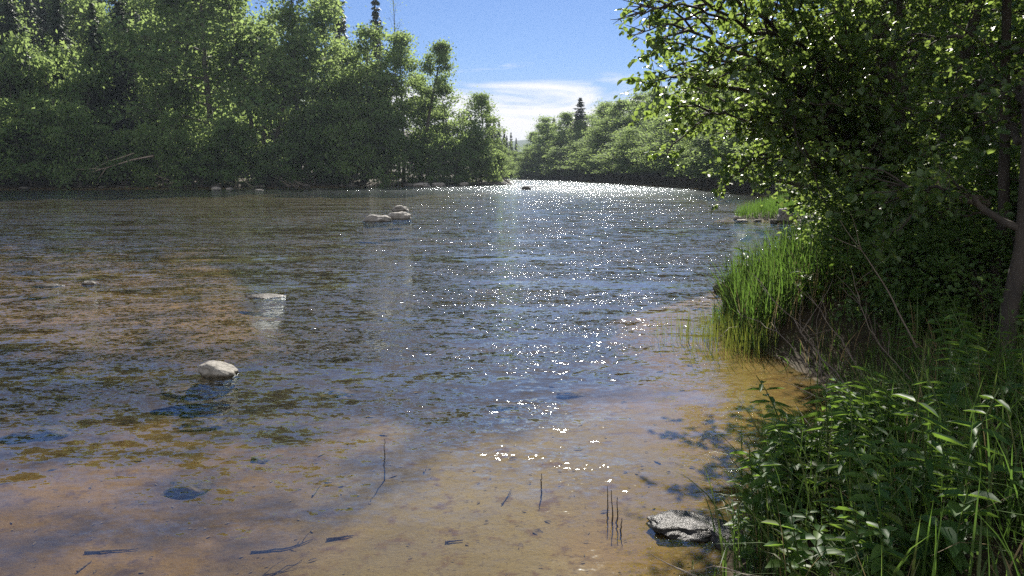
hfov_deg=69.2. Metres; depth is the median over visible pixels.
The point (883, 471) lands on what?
leafy herb
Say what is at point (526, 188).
boulder
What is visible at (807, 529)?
leafy herb
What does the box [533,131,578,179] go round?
broadleaf tree
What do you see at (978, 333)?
leafy herb
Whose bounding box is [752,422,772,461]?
leafy herb
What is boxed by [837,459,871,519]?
leafy herb
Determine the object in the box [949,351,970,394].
leafy herb
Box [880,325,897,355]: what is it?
leafy herb
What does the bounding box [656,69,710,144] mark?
broadleaf tree
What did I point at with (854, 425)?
leafy herb
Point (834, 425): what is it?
leafy herb
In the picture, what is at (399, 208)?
boulder
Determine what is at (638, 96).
broadleaf tree
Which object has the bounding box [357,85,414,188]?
broadleaf tree
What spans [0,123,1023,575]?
ground
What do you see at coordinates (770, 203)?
grass
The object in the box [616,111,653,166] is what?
broadleaf tree
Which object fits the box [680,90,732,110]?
broadleaf tree
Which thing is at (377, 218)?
boulder
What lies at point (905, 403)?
leafy herb
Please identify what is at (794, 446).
leafy herb
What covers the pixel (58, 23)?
spruce tree
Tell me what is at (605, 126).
broadleaf tree
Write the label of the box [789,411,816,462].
leafy herb
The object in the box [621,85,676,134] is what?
broadleaf tree
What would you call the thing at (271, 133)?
broadleaf tree
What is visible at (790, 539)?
leafy herb
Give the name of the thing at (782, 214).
boulder
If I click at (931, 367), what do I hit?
leafy herb
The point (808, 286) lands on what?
leafy herb
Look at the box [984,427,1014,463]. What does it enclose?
leafy herb
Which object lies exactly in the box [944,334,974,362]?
leafy herb
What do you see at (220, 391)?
boulder
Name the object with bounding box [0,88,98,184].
bush
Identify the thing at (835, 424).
leafy herb
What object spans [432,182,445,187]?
boulder
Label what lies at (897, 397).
leafy herb
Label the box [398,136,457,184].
bush
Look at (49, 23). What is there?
spruce tree
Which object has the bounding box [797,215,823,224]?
boulder
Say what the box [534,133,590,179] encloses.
broadleaf tree
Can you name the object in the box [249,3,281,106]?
broadleaf tree
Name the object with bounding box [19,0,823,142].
sky
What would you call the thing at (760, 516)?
leafy herb
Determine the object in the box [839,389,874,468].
leafy herb
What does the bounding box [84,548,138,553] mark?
sunken stick
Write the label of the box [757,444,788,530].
leafy herb
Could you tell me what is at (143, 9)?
broadleaf tree
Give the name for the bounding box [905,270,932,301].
leafy herb
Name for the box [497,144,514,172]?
broadleaf tree
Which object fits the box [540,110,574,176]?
broadleaf tree
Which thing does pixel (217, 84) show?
broadleaf tree
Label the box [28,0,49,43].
spruce tree
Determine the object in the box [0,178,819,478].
river
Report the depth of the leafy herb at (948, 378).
4.09 m
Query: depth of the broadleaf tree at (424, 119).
102.25 m
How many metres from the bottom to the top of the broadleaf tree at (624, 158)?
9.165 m
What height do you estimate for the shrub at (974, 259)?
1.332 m
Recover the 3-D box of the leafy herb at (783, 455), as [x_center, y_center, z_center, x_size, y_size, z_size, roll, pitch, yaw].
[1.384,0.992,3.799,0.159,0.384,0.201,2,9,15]
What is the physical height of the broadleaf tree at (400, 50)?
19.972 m
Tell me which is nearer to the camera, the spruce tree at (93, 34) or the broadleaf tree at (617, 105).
the spruce tree at (93, 34)
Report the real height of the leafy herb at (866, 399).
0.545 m
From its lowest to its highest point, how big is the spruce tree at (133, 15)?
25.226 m
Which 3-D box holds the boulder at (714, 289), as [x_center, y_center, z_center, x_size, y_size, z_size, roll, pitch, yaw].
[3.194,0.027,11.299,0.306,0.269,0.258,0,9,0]
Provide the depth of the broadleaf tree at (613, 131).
126.42 m
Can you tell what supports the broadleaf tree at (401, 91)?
on the ground at (120, 503)
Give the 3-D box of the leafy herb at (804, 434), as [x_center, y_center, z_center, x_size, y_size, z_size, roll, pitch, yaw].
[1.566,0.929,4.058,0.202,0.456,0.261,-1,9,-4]
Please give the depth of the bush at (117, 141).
81.42 m
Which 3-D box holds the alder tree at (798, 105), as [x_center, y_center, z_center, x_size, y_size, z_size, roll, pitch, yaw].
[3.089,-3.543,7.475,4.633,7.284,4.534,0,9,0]
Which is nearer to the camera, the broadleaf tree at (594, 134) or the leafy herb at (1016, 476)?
the leafy herb at (1016, 476)
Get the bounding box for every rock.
[36,284,61,287]
[81,281,96,286]
[211,187,221,190]
[245,293,285,298]
[733,216,741,221]
[770,219,777,224]
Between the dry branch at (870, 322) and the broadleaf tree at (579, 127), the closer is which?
the dry branch at (870, 322)
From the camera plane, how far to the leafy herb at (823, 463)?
3.46 m
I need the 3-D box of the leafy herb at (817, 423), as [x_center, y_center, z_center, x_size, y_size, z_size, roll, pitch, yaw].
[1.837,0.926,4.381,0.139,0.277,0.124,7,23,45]
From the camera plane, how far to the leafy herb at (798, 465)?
3.66 m
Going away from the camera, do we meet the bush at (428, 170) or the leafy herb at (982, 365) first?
the leafy herb at (982, 365)
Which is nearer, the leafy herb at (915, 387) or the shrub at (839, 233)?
the leafy herb at (915, 387)
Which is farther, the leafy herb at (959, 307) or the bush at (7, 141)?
the bush at (7, 141)
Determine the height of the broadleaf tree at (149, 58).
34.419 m
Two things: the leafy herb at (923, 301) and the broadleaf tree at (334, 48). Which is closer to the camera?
the leafy herb at (923, 301)
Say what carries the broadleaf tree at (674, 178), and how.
on the ground at (120, 503)
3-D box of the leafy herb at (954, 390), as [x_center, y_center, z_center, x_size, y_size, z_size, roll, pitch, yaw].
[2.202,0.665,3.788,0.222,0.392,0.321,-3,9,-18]
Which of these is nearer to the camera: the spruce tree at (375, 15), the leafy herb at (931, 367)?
the leafy herb at (931, 367)
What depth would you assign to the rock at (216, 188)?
73.24 m
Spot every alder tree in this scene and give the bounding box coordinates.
[610,0,972,227]
[667,0,993,185]
[823,0,1023,355]
[871,0,1023,263]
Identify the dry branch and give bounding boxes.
[649,553,696,575]
[679,566,749,575]
[737,298,839,393]
[753,274,845,386]
[778,379,836,404]
[786,279,863,377]
[809,361,869,408]
[831,212,916,347]
[838,259,913,383]
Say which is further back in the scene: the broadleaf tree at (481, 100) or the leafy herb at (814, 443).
the broadleaf tree at (481, 100)
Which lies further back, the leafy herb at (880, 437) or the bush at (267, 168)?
the bush at (267, 168)
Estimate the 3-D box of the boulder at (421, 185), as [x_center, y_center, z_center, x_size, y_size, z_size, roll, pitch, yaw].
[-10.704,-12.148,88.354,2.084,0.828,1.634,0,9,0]
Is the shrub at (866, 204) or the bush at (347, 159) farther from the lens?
the bush at (347, 159)
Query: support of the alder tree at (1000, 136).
on the ground at (120, 503)
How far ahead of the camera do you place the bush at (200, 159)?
83.07 m
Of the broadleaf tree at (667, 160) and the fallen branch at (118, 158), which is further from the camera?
the broadleaf tree at (667, 160)
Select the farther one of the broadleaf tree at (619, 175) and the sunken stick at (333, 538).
the broadleaf tree at (619, 175)
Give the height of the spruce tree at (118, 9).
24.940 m
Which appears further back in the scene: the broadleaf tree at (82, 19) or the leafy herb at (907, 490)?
the broadleaf tree at (82, 19)
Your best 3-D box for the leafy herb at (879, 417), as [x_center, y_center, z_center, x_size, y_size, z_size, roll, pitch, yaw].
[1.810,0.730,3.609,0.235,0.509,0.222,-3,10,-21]
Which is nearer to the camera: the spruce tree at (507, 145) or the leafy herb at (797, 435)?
the leafy herb at (797, 435)
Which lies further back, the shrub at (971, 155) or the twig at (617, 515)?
the shrub at (971, 155)
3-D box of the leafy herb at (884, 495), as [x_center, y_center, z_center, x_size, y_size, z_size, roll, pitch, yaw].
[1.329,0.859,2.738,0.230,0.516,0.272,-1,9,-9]
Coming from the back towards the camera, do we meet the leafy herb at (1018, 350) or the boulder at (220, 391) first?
the boulder at (220, 391)
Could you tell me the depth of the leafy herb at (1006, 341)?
4.88 m
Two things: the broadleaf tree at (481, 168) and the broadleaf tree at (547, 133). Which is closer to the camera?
the broadleaf tree at (481, 168)
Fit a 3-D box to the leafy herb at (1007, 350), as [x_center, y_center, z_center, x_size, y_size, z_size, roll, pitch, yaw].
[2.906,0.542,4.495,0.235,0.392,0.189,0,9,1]
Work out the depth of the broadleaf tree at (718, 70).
94.56 m
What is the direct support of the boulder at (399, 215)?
in the river
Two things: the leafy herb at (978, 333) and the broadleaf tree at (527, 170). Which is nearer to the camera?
the leafy herb at (978, 333)
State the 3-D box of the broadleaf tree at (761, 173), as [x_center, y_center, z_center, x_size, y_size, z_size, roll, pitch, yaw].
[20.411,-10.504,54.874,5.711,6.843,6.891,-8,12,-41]
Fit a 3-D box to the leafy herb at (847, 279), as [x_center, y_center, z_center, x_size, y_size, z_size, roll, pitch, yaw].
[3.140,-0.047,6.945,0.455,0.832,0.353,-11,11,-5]
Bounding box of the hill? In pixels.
[507,140,534,151]
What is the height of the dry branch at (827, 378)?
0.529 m
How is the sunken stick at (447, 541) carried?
on the ground at (120, 503)
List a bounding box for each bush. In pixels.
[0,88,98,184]
[0,117,32,181]
[34,98,126,188]
[69,123,164,187]
[122,107,197,187]
[154,131,235,188]
[201,110,266,187]
[242,142,311,186]
[273,101,345,183]
[309,99,389,186]
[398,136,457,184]
[429,131,480,187]
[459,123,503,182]
[483,152,510,181]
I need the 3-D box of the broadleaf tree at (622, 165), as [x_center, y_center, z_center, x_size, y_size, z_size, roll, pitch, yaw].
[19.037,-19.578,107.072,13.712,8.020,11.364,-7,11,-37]
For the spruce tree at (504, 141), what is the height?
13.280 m
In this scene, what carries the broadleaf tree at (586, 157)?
on the ground at (120, 503)
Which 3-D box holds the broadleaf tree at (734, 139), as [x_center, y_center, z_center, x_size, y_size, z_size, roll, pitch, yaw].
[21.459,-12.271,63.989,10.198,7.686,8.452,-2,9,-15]
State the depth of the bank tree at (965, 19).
12.65 m
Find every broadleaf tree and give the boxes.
[0,0,43,81]
[0,16,54,120]
[0,30,45,163]
[10,29,132,178]
[30,0,113,85]
[35,35,86,90]
[71,0,115,29]
[76,0,113,52]
[76,0,287,176]
[77,0,236,150]
[107,0,196,135]
[136,1,158,39]
[137,0,354,182]
[144,0,227,115]
[171,2,260,151]
[188,5,287,153]
[195,0,366,180]
[223,13,308,165]
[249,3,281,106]
[282,92,325,171]
[286,0,360,179]
[311,16,416,182]
[322,49,377,178]
[349,28,446,180]
[354,71,434,161]
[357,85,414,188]
[404,69,456,171]
[411,78,501,183]
[454,86,512,181]
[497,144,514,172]
[503,148,517,178]
[509,147,537,181]
[509,150,518,178]
[512,122,554,178]
[512,147,556,181]
[516,130,539,162]
[525,114,568,178]
[525,145,559,181]
[527,137,556,181]
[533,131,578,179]
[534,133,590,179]
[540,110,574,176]
[541,141,565,179]
[552,138,595,177]
[557,129,594,177]
[559,136,578,158]
[560,98,609,173]
[562,125,617,177]
[562,126,618,176]
[582,117,618,174]
[583,128,646,178]
[584,101,620,161]
[585,94,641,145]
[585,126,644,177]
[592,115,631,174]
[593,125,655,179]
[598,91,651,173]
[604,118,652,179]
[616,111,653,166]
[619,115,678,178]
[620,115,669,179]
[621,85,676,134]
[631,116,688,181]
[636,107,665,148]
[640,113,697,182]
[641,109,669,175]
[645,96,683,159]
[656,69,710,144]
[659,109,731,185]
[659,121,713,180]
[660,66,747,113]
[662,120,713,183]
[674,102,725,185]
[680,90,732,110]
[684,116,752,189]
[686,117,730,185]
[695,104,746,187]
[705,127,762,187]
[711,91,748,108]
[726,136,776,189]
[750,139,785,188]
[768,159,785,176]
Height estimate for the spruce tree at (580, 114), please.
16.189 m
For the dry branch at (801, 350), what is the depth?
5.75 m
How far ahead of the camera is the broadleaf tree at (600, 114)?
142.21 m
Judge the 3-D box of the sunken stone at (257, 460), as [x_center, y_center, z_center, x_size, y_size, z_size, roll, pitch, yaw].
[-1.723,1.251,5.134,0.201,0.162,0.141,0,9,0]
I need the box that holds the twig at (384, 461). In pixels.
[383,439,384,479]
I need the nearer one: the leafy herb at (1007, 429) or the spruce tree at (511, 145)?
the leafy herb at (1007, 429)
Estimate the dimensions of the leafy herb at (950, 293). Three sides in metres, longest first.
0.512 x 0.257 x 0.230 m
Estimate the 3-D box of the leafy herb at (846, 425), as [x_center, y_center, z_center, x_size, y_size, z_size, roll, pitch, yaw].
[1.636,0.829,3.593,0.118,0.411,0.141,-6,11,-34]
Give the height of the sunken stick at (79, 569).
0.015 m
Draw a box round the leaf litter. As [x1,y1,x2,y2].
[1,363,756,575]
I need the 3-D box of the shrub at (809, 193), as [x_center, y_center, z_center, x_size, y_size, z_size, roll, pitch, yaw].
[5.136,-0.979,10.294,2.826,2.206,2.487,3,9,18]
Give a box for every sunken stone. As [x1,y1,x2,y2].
[0,424,78,443]
[160,478,214,497]
[171,417,237,431]
[251,456,270,463]
[319,389,354,398]
[489,403,518,410]
[556,390,585,398]
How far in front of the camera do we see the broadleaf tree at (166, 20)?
91.08 m
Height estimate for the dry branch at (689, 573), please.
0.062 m
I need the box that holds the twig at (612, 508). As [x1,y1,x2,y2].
[611,490,612,524]
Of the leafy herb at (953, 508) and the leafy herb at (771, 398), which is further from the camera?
the leafy herb at (771, 398)
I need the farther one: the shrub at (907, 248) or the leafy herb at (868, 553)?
the shrub at (907, 248)
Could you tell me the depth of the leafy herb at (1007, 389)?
3.73 m
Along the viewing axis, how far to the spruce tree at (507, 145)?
167.18 m
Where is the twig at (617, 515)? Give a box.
[615,497,617,526]
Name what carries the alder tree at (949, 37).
on the ground at (120, 503)
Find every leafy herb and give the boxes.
[724,499,762,574]
[724,499,778,550]
[727,446,774,531]
[734,247,752,271]
[737,419,802,509]
[739,461,764,495]
[739,467,781,568]
[739,503,771,575]
[740,452,794,540]
[746,375,811,460]
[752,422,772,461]
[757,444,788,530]
[759,426,792,494]
[761,416,819,526]
[762,514,811,575]
[764,479,795,518]
[772,444,793,495]
[777,415,816,471]
[778,458,828,498]
[779,505,817,575]
[782,508,817,555]
[783,452,803,509]
[783,524,841,575]
[786,418,807,458]
[789,267,824,304]
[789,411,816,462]
[794,424,819,463]
[795,432,867,520]
[796,379,852,503]
[800,444,825,497]
[808,444,835,483]
[813,422,826,443]
[813,426,901,532]
[813,430,868,535]
[818,518,900,570]
[820,375,880,491]
[822,500,842,575]
[823,243,869,321]
[824,379,867,468]
[825,403,848,451]
[825,415,847,456]
[827,374,874,437]
[828,475,917,575]
[831,502,877,575]
[832,447,918,575]
[835,414,872,481]
[836,405,865,469]
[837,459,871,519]
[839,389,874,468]
[840,416,858,469]
[847,359,864,383]
[852,363,898,449]
[853,402,888,481]
[855,455,881,482]
[855,521,908,575]
[857,472,908,523]
[858,231,878,294]
[859,536,887,575]
[860,378,882,406]
[861,422,882,454]
[866,398,897,419]
[867,437,934,508]
[869,406,908,451]
[872,391,900,467]
[873,505,903,539]
[874,378,897,463]
[874,463,943,538]
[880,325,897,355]
[881,386,909,416]
[882,384,906,415]
[884,392,967,522]
[885,376,923,421]
[889,399,911,443]
[899,276,946,333]
[899,515,969,570]
[900,376,926,419]
[901,414,936,447]
[904,521,970,575]
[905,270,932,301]
[910,382,976,440]
[912,373,981,482]
[919,421,985,537]
[921,484,1001,570]
[924,367,971,406]
[925,355,939,380]
[926,316,966,371]
[927,388,1011,520]
[929,452,961,484]
[930,342,970,415]
[933,366,960,439]
[936,275,959,309]
[938,456,970,521]
[940,307,996,395]
[941,292,981,350]
[944,318,966,348]
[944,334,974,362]
[948,352,977,382]
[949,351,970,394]
[956,354,981,429]
[957,396,981,468]
[959,320,989,367]
[964,325,982,354]
[968,345,1003,392]
[972,345,1010,398]
[972,381,1015,422]
[974,320,1003,373]
[976,353,1023,426]
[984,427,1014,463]
[987,460,1023,531]
[988,328,1018,374]
[994,383,1023,428]
[997,335,1023,396]
[999,354,1016,422]
[1004,388,1023,434]
[1013,315,1023,328]
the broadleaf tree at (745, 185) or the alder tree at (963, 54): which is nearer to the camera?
the alder tree at (963, 54)
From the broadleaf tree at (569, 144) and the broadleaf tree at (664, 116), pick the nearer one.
the broadleaf tree at (664, 116)
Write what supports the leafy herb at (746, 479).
on the ground at (120, 503)
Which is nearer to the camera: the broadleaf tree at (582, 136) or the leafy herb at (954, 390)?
the leafy herb at (954, 390)
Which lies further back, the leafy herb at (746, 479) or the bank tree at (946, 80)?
the bank tree at (946, 80)
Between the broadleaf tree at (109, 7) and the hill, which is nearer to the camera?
the broadleaf tree at (109, 7)
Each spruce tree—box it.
[0,0,41,132]
[18,0,46,83]
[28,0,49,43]
[41,0,77,81]
[41,0,84,107]
[63,0,80,54]
[84,2,120,157]
[107,0,151,161]
[118,4,147,106]
[325,0,364,165]
[363,0,396,169]
[484,104,490,138]
[497,120,504,168]
[502,128,507,178]
[505,135,512,178]
[509,133,516,178]
[551,98,589,170]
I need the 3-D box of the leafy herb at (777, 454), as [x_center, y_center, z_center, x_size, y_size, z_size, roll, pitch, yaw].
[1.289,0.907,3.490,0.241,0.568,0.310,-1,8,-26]
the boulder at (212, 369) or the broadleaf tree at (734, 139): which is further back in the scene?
the broadleaf tree at (734, 139)
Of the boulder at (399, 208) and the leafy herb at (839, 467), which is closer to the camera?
the leafy herb at (839, 467)
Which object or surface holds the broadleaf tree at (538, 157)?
on the ground at (120, 503)
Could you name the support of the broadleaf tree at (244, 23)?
on the ground at (120, 503)
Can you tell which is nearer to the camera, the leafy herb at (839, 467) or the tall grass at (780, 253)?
the leafy herb at (839, 467)
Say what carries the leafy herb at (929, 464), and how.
on the ground at (120, 503)
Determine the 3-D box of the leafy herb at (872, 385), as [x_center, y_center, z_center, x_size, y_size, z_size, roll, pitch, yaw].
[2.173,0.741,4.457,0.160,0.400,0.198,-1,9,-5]
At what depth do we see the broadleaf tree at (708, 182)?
79.32 m
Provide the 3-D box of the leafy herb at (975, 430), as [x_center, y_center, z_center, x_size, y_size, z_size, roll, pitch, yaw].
[1.823,0.692,2.941,0.318,0.581,0.246,-5,9,-8]
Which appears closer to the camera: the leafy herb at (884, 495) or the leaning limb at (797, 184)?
the leafy herb at (884, 495)
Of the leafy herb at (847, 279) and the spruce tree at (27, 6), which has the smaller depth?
the leafy herb at (847, 279)
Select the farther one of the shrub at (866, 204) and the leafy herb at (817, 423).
the shrub at (866, 204)
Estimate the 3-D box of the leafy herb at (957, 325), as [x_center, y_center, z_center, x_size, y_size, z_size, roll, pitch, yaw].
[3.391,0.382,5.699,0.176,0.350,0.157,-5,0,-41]
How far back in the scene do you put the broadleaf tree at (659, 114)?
105.31 m
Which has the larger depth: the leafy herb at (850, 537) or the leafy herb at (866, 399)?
the leafy herb at (866, 399)
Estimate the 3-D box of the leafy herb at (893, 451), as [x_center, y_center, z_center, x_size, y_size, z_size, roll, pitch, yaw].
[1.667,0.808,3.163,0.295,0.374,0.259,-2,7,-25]
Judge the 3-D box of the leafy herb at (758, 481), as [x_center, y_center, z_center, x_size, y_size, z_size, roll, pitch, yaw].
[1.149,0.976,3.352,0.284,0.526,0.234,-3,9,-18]
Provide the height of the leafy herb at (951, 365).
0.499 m
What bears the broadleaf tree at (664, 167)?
on the ground at (120, 503)
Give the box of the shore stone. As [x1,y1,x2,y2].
[347,184,357,187]
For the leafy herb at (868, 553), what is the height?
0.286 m
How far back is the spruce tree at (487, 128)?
131.91 m
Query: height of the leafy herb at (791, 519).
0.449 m
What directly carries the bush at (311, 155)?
on the ground at (120, 503)
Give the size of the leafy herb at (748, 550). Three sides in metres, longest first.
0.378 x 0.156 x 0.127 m
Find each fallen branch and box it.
[76,155,153,177]
[95,153,133,167]
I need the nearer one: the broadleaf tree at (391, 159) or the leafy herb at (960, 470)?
the leafy herb at (960, 470)
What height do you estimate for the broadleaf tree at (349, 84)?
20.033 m
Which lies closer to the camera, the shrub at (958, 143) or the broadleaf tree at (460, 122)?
the shrub at (958, 143)
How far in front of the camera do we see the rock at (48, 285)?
11.79 m
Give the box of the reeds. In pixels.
[650,301,791,364]
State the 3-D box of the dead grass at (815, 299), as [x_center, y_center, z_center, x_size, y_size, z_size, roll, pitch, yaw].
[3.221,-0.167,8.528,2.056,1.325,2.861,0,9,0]
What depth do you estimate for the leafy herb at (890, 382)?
4.46 m
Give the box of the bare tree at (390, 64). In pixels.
[378,0,417,178]
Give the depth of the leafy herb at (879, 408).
3.78 m
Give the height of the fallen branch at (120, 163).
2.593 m
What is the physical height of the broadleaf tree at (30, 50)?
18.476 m
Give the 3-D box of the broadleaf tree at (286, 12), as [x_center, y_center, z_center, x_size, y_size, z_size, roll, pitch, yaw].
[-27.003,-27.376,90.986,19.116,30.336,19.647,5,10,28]
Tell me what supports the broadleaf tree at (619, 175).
on the ground at (120, 503)
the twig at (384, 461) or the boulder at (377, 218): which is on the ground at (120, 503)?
the twig at (384, 461)
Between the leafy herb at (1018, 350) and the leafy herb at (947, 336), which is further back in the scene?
the leafy herb at (947, 336)
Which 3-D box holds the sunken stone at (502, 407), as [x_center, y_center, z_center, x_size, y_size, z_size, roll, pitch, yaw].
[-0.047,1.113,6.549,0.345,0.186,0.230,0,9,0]
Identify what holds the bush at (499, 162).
on the ground at (120, 503)
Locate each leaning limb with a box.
[760,174,841,205]
[931,177,991,206]
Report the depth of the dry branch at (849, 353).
5.79 m
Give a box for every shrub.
[774,147,953,239]
[776,192,939,289]
[779,157,959,272]
[819,216,991,327]
[844,163,1018,308]
[864,136,1020,260]
[866,206,1023,339]
[919,148,1023,324]
[927,124,1017,170]
[930,119,1019,160]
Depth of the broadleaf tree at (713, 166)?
70.29 m
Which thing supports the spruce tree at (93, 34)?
on the ground at (120, 503)
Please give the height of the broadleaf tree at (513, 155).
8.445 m
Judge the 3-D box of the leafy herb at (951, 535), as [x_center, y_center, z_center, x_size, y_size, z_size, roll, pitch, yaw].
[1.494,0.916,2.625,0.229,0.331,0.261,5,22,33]
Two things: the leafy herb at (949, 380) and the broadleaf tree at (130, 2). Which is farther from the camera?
the broadleaf tree at (130, 2)
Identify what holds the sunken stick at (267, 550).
on the ground at (120, 503)
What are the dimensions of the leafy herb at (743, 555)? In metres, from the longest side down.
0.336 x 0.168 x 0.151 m
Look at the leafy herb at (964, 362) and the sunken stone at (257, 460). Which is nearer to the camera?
the leafy herb at (964, 362)
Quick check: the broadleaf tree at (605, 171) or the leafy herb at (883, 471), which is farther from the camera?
the broadleaf tree at (605, 171)
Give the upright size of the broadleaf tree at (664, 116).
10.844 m
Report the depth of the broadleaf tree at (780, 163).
52.07 m
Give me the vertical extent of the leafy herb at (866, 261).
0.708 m
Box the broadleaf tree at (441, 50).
[409,36,458,182]
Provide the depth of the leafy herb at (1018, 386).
3.81 m
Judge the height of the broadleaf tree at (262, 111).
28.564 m
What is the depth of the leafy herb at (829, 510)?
3.02 m
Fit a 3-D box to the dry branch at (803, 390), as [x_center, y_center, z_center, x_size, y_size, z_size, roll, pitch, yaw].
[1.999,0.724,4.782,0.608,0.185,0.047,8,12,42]
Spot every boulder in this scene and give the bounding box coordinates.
[161,383,237,400]
[198,360,238,383]
[363,215,390,227]
[388,211,411,225]
[392,205,408,210]
[413,182,430,188]
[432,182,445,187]
[460,182,468,187]
[521,186,530,189]
[646,510,727,543]
[710,525,742,549]
[713,281,723,294]
[777,208,793,221]
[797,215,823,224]
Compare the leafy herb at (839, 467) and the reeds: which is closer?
the leafy herb at (839, 467)
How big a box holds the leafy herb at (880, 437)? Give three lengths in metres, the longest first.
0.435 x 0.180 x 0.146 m
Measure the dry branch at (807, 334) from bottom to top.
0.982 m
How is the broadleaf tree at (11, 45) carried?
on the ground at (120, 503)
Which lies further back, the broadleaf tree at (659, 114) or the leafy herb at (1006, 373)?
the broadleaf tree at (659, 114)
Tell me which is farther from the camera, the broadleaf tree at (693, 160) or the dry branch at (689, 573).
the broadleaf tree at (693, 160)
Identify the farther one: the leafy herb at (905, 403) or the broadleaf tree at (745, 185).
the broadleaf tree at (745, 185)
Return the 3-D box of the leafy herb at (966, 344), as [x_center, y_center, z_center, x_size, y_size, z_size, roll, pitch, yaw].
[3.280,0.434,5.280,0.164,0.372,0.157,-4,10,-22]
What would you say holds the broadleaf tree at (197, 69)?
on the ground at (120, 503)
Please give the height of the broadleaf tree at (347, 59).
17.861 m
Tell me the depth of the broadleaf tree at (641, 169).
98.06 m
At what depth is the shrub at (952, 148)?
10.58 m
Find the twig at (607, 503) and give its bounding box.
[606,486,608,517]
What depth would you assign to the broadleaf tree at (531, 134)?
184.51 m
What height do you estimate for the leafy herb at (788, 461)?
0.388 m
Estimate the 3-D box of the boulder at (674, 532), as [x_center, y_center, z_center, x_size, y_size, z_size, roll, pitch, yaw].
[0.902,1.229,3.792,0.422,0.083,0.298,0,9,0]
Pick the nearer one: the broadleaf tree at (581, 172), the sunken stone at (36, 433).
the sunken stone at (36, 433)
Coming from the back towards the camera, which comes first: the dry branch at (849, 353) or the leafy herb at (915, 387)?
the dry branch at (849, 353)
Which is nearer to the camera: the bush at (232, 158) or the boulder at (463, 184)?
the bush at (232, 158)
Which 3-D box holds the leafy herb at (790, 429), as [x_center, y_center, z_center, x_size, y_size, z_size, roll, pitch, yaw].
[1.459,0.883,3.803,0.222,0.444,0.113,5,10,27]
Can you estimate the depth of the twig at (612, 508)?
3.92 m
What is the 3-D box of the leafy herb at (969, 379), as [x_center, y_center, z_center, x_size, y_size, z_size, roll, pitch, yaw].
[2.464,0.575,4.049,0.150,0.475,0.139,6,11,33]
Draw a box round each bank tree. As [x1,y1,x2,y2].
[633,0,1020,209]
[801,0,1020,146]
[903,0,1022,147]
[910,35,1019,137]
[937,3,1019,109]
[955,0,1022,35]
[970,0,1023,44]
[977,7,1016,34]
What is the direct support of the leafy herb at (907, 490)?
on the ground at (120, 503)
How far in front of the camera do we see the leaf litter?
4.77 m
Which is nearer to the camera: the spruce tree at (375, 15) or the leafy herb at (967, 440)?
the leafy herb at (967, 440)
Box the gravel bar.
[476,182,511,185]
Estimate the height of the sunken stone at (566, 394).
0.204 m
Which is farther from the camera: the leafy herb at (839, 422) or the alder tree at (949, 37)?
the alder tree at (949, 37)
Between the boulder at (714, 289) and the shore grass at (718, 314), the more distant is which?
the boulder at (714, 289)
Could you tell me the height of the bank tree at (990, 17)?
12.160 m
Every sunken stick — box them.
[76,559,92,572]
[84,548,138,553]
[251,528,313,552]
[260,559,301,575]
[326,535,352,540]
[445,539,462,542]
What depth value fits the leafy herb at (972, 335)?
5.20 m
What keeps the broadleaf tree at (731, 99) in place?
on the ground at (120, 503)
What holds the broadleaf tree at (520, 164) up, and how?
on the ground at (120, 503)
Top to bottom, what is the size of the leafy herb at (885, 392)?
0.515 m
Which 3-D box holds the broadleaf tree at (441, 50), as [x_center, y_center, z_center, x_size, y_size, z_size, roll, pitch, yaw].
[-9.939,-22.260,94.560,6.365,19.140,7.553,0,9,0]
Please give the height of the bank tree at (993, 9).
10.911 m
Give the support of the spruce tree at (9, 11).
on the ground at (120, 503)
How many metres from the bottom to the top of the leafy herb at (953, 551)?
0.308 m
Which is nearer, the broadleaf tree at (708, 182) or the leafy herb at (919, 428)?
the leafy herb at (919, 428)
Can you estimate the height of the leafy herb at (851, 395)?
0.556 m
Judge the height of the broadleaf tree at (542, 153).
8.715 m
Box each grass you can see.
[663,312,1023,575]
[669,279,1023,575]
[692,210,905,335]
[704,234,882,346]
[708,291,779,350]
[734,191,813,219]
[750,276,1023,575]
[760,236,1023,375]
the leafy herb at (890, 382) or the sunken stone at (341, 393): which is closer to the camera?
the leafy herb at (890, 382)
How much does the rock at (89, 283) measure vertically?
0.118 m
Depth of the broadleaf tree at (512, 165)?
147.80 m
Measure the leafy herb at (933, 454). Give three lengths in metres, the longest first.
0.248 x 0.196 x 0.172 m
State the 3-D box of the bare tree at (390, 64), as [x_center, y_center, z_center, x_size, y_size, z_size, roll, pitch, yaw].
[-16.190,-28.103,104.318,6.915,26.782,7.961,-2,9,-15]
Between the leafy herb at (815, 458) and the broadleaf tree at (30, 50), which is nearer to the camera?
the leafy herb at (815, 458)
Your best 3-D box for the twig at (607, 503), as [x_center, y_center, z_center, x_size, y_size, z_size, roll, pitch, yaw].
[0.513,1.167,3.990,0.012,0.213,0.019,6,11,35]
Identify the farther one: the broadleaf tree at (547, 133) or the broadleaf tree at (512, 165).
the broadleaf tree at (547, 133)
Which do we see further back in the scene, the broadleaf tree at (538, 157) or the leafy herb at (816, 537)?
the broadleaf tree at (538, 157)
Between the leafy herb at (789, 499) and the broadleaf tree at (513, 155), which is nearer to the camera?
the leafy herb at (789, 499)
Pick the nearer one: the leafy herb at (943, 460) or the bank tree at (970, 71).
the leafy herb at (943, 460)
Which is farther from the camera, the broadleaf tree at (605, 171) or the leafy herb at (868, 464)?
the broadleaf tree at (605, 171)
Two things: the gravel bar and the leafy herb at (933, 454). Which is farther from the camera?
the gravel bar
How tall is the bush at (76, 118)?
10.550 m
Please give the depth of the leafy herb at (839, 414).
3.48 m
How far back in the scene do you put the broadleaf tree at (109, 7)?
138.09 m
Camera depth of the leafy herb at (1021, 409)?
3.68 m

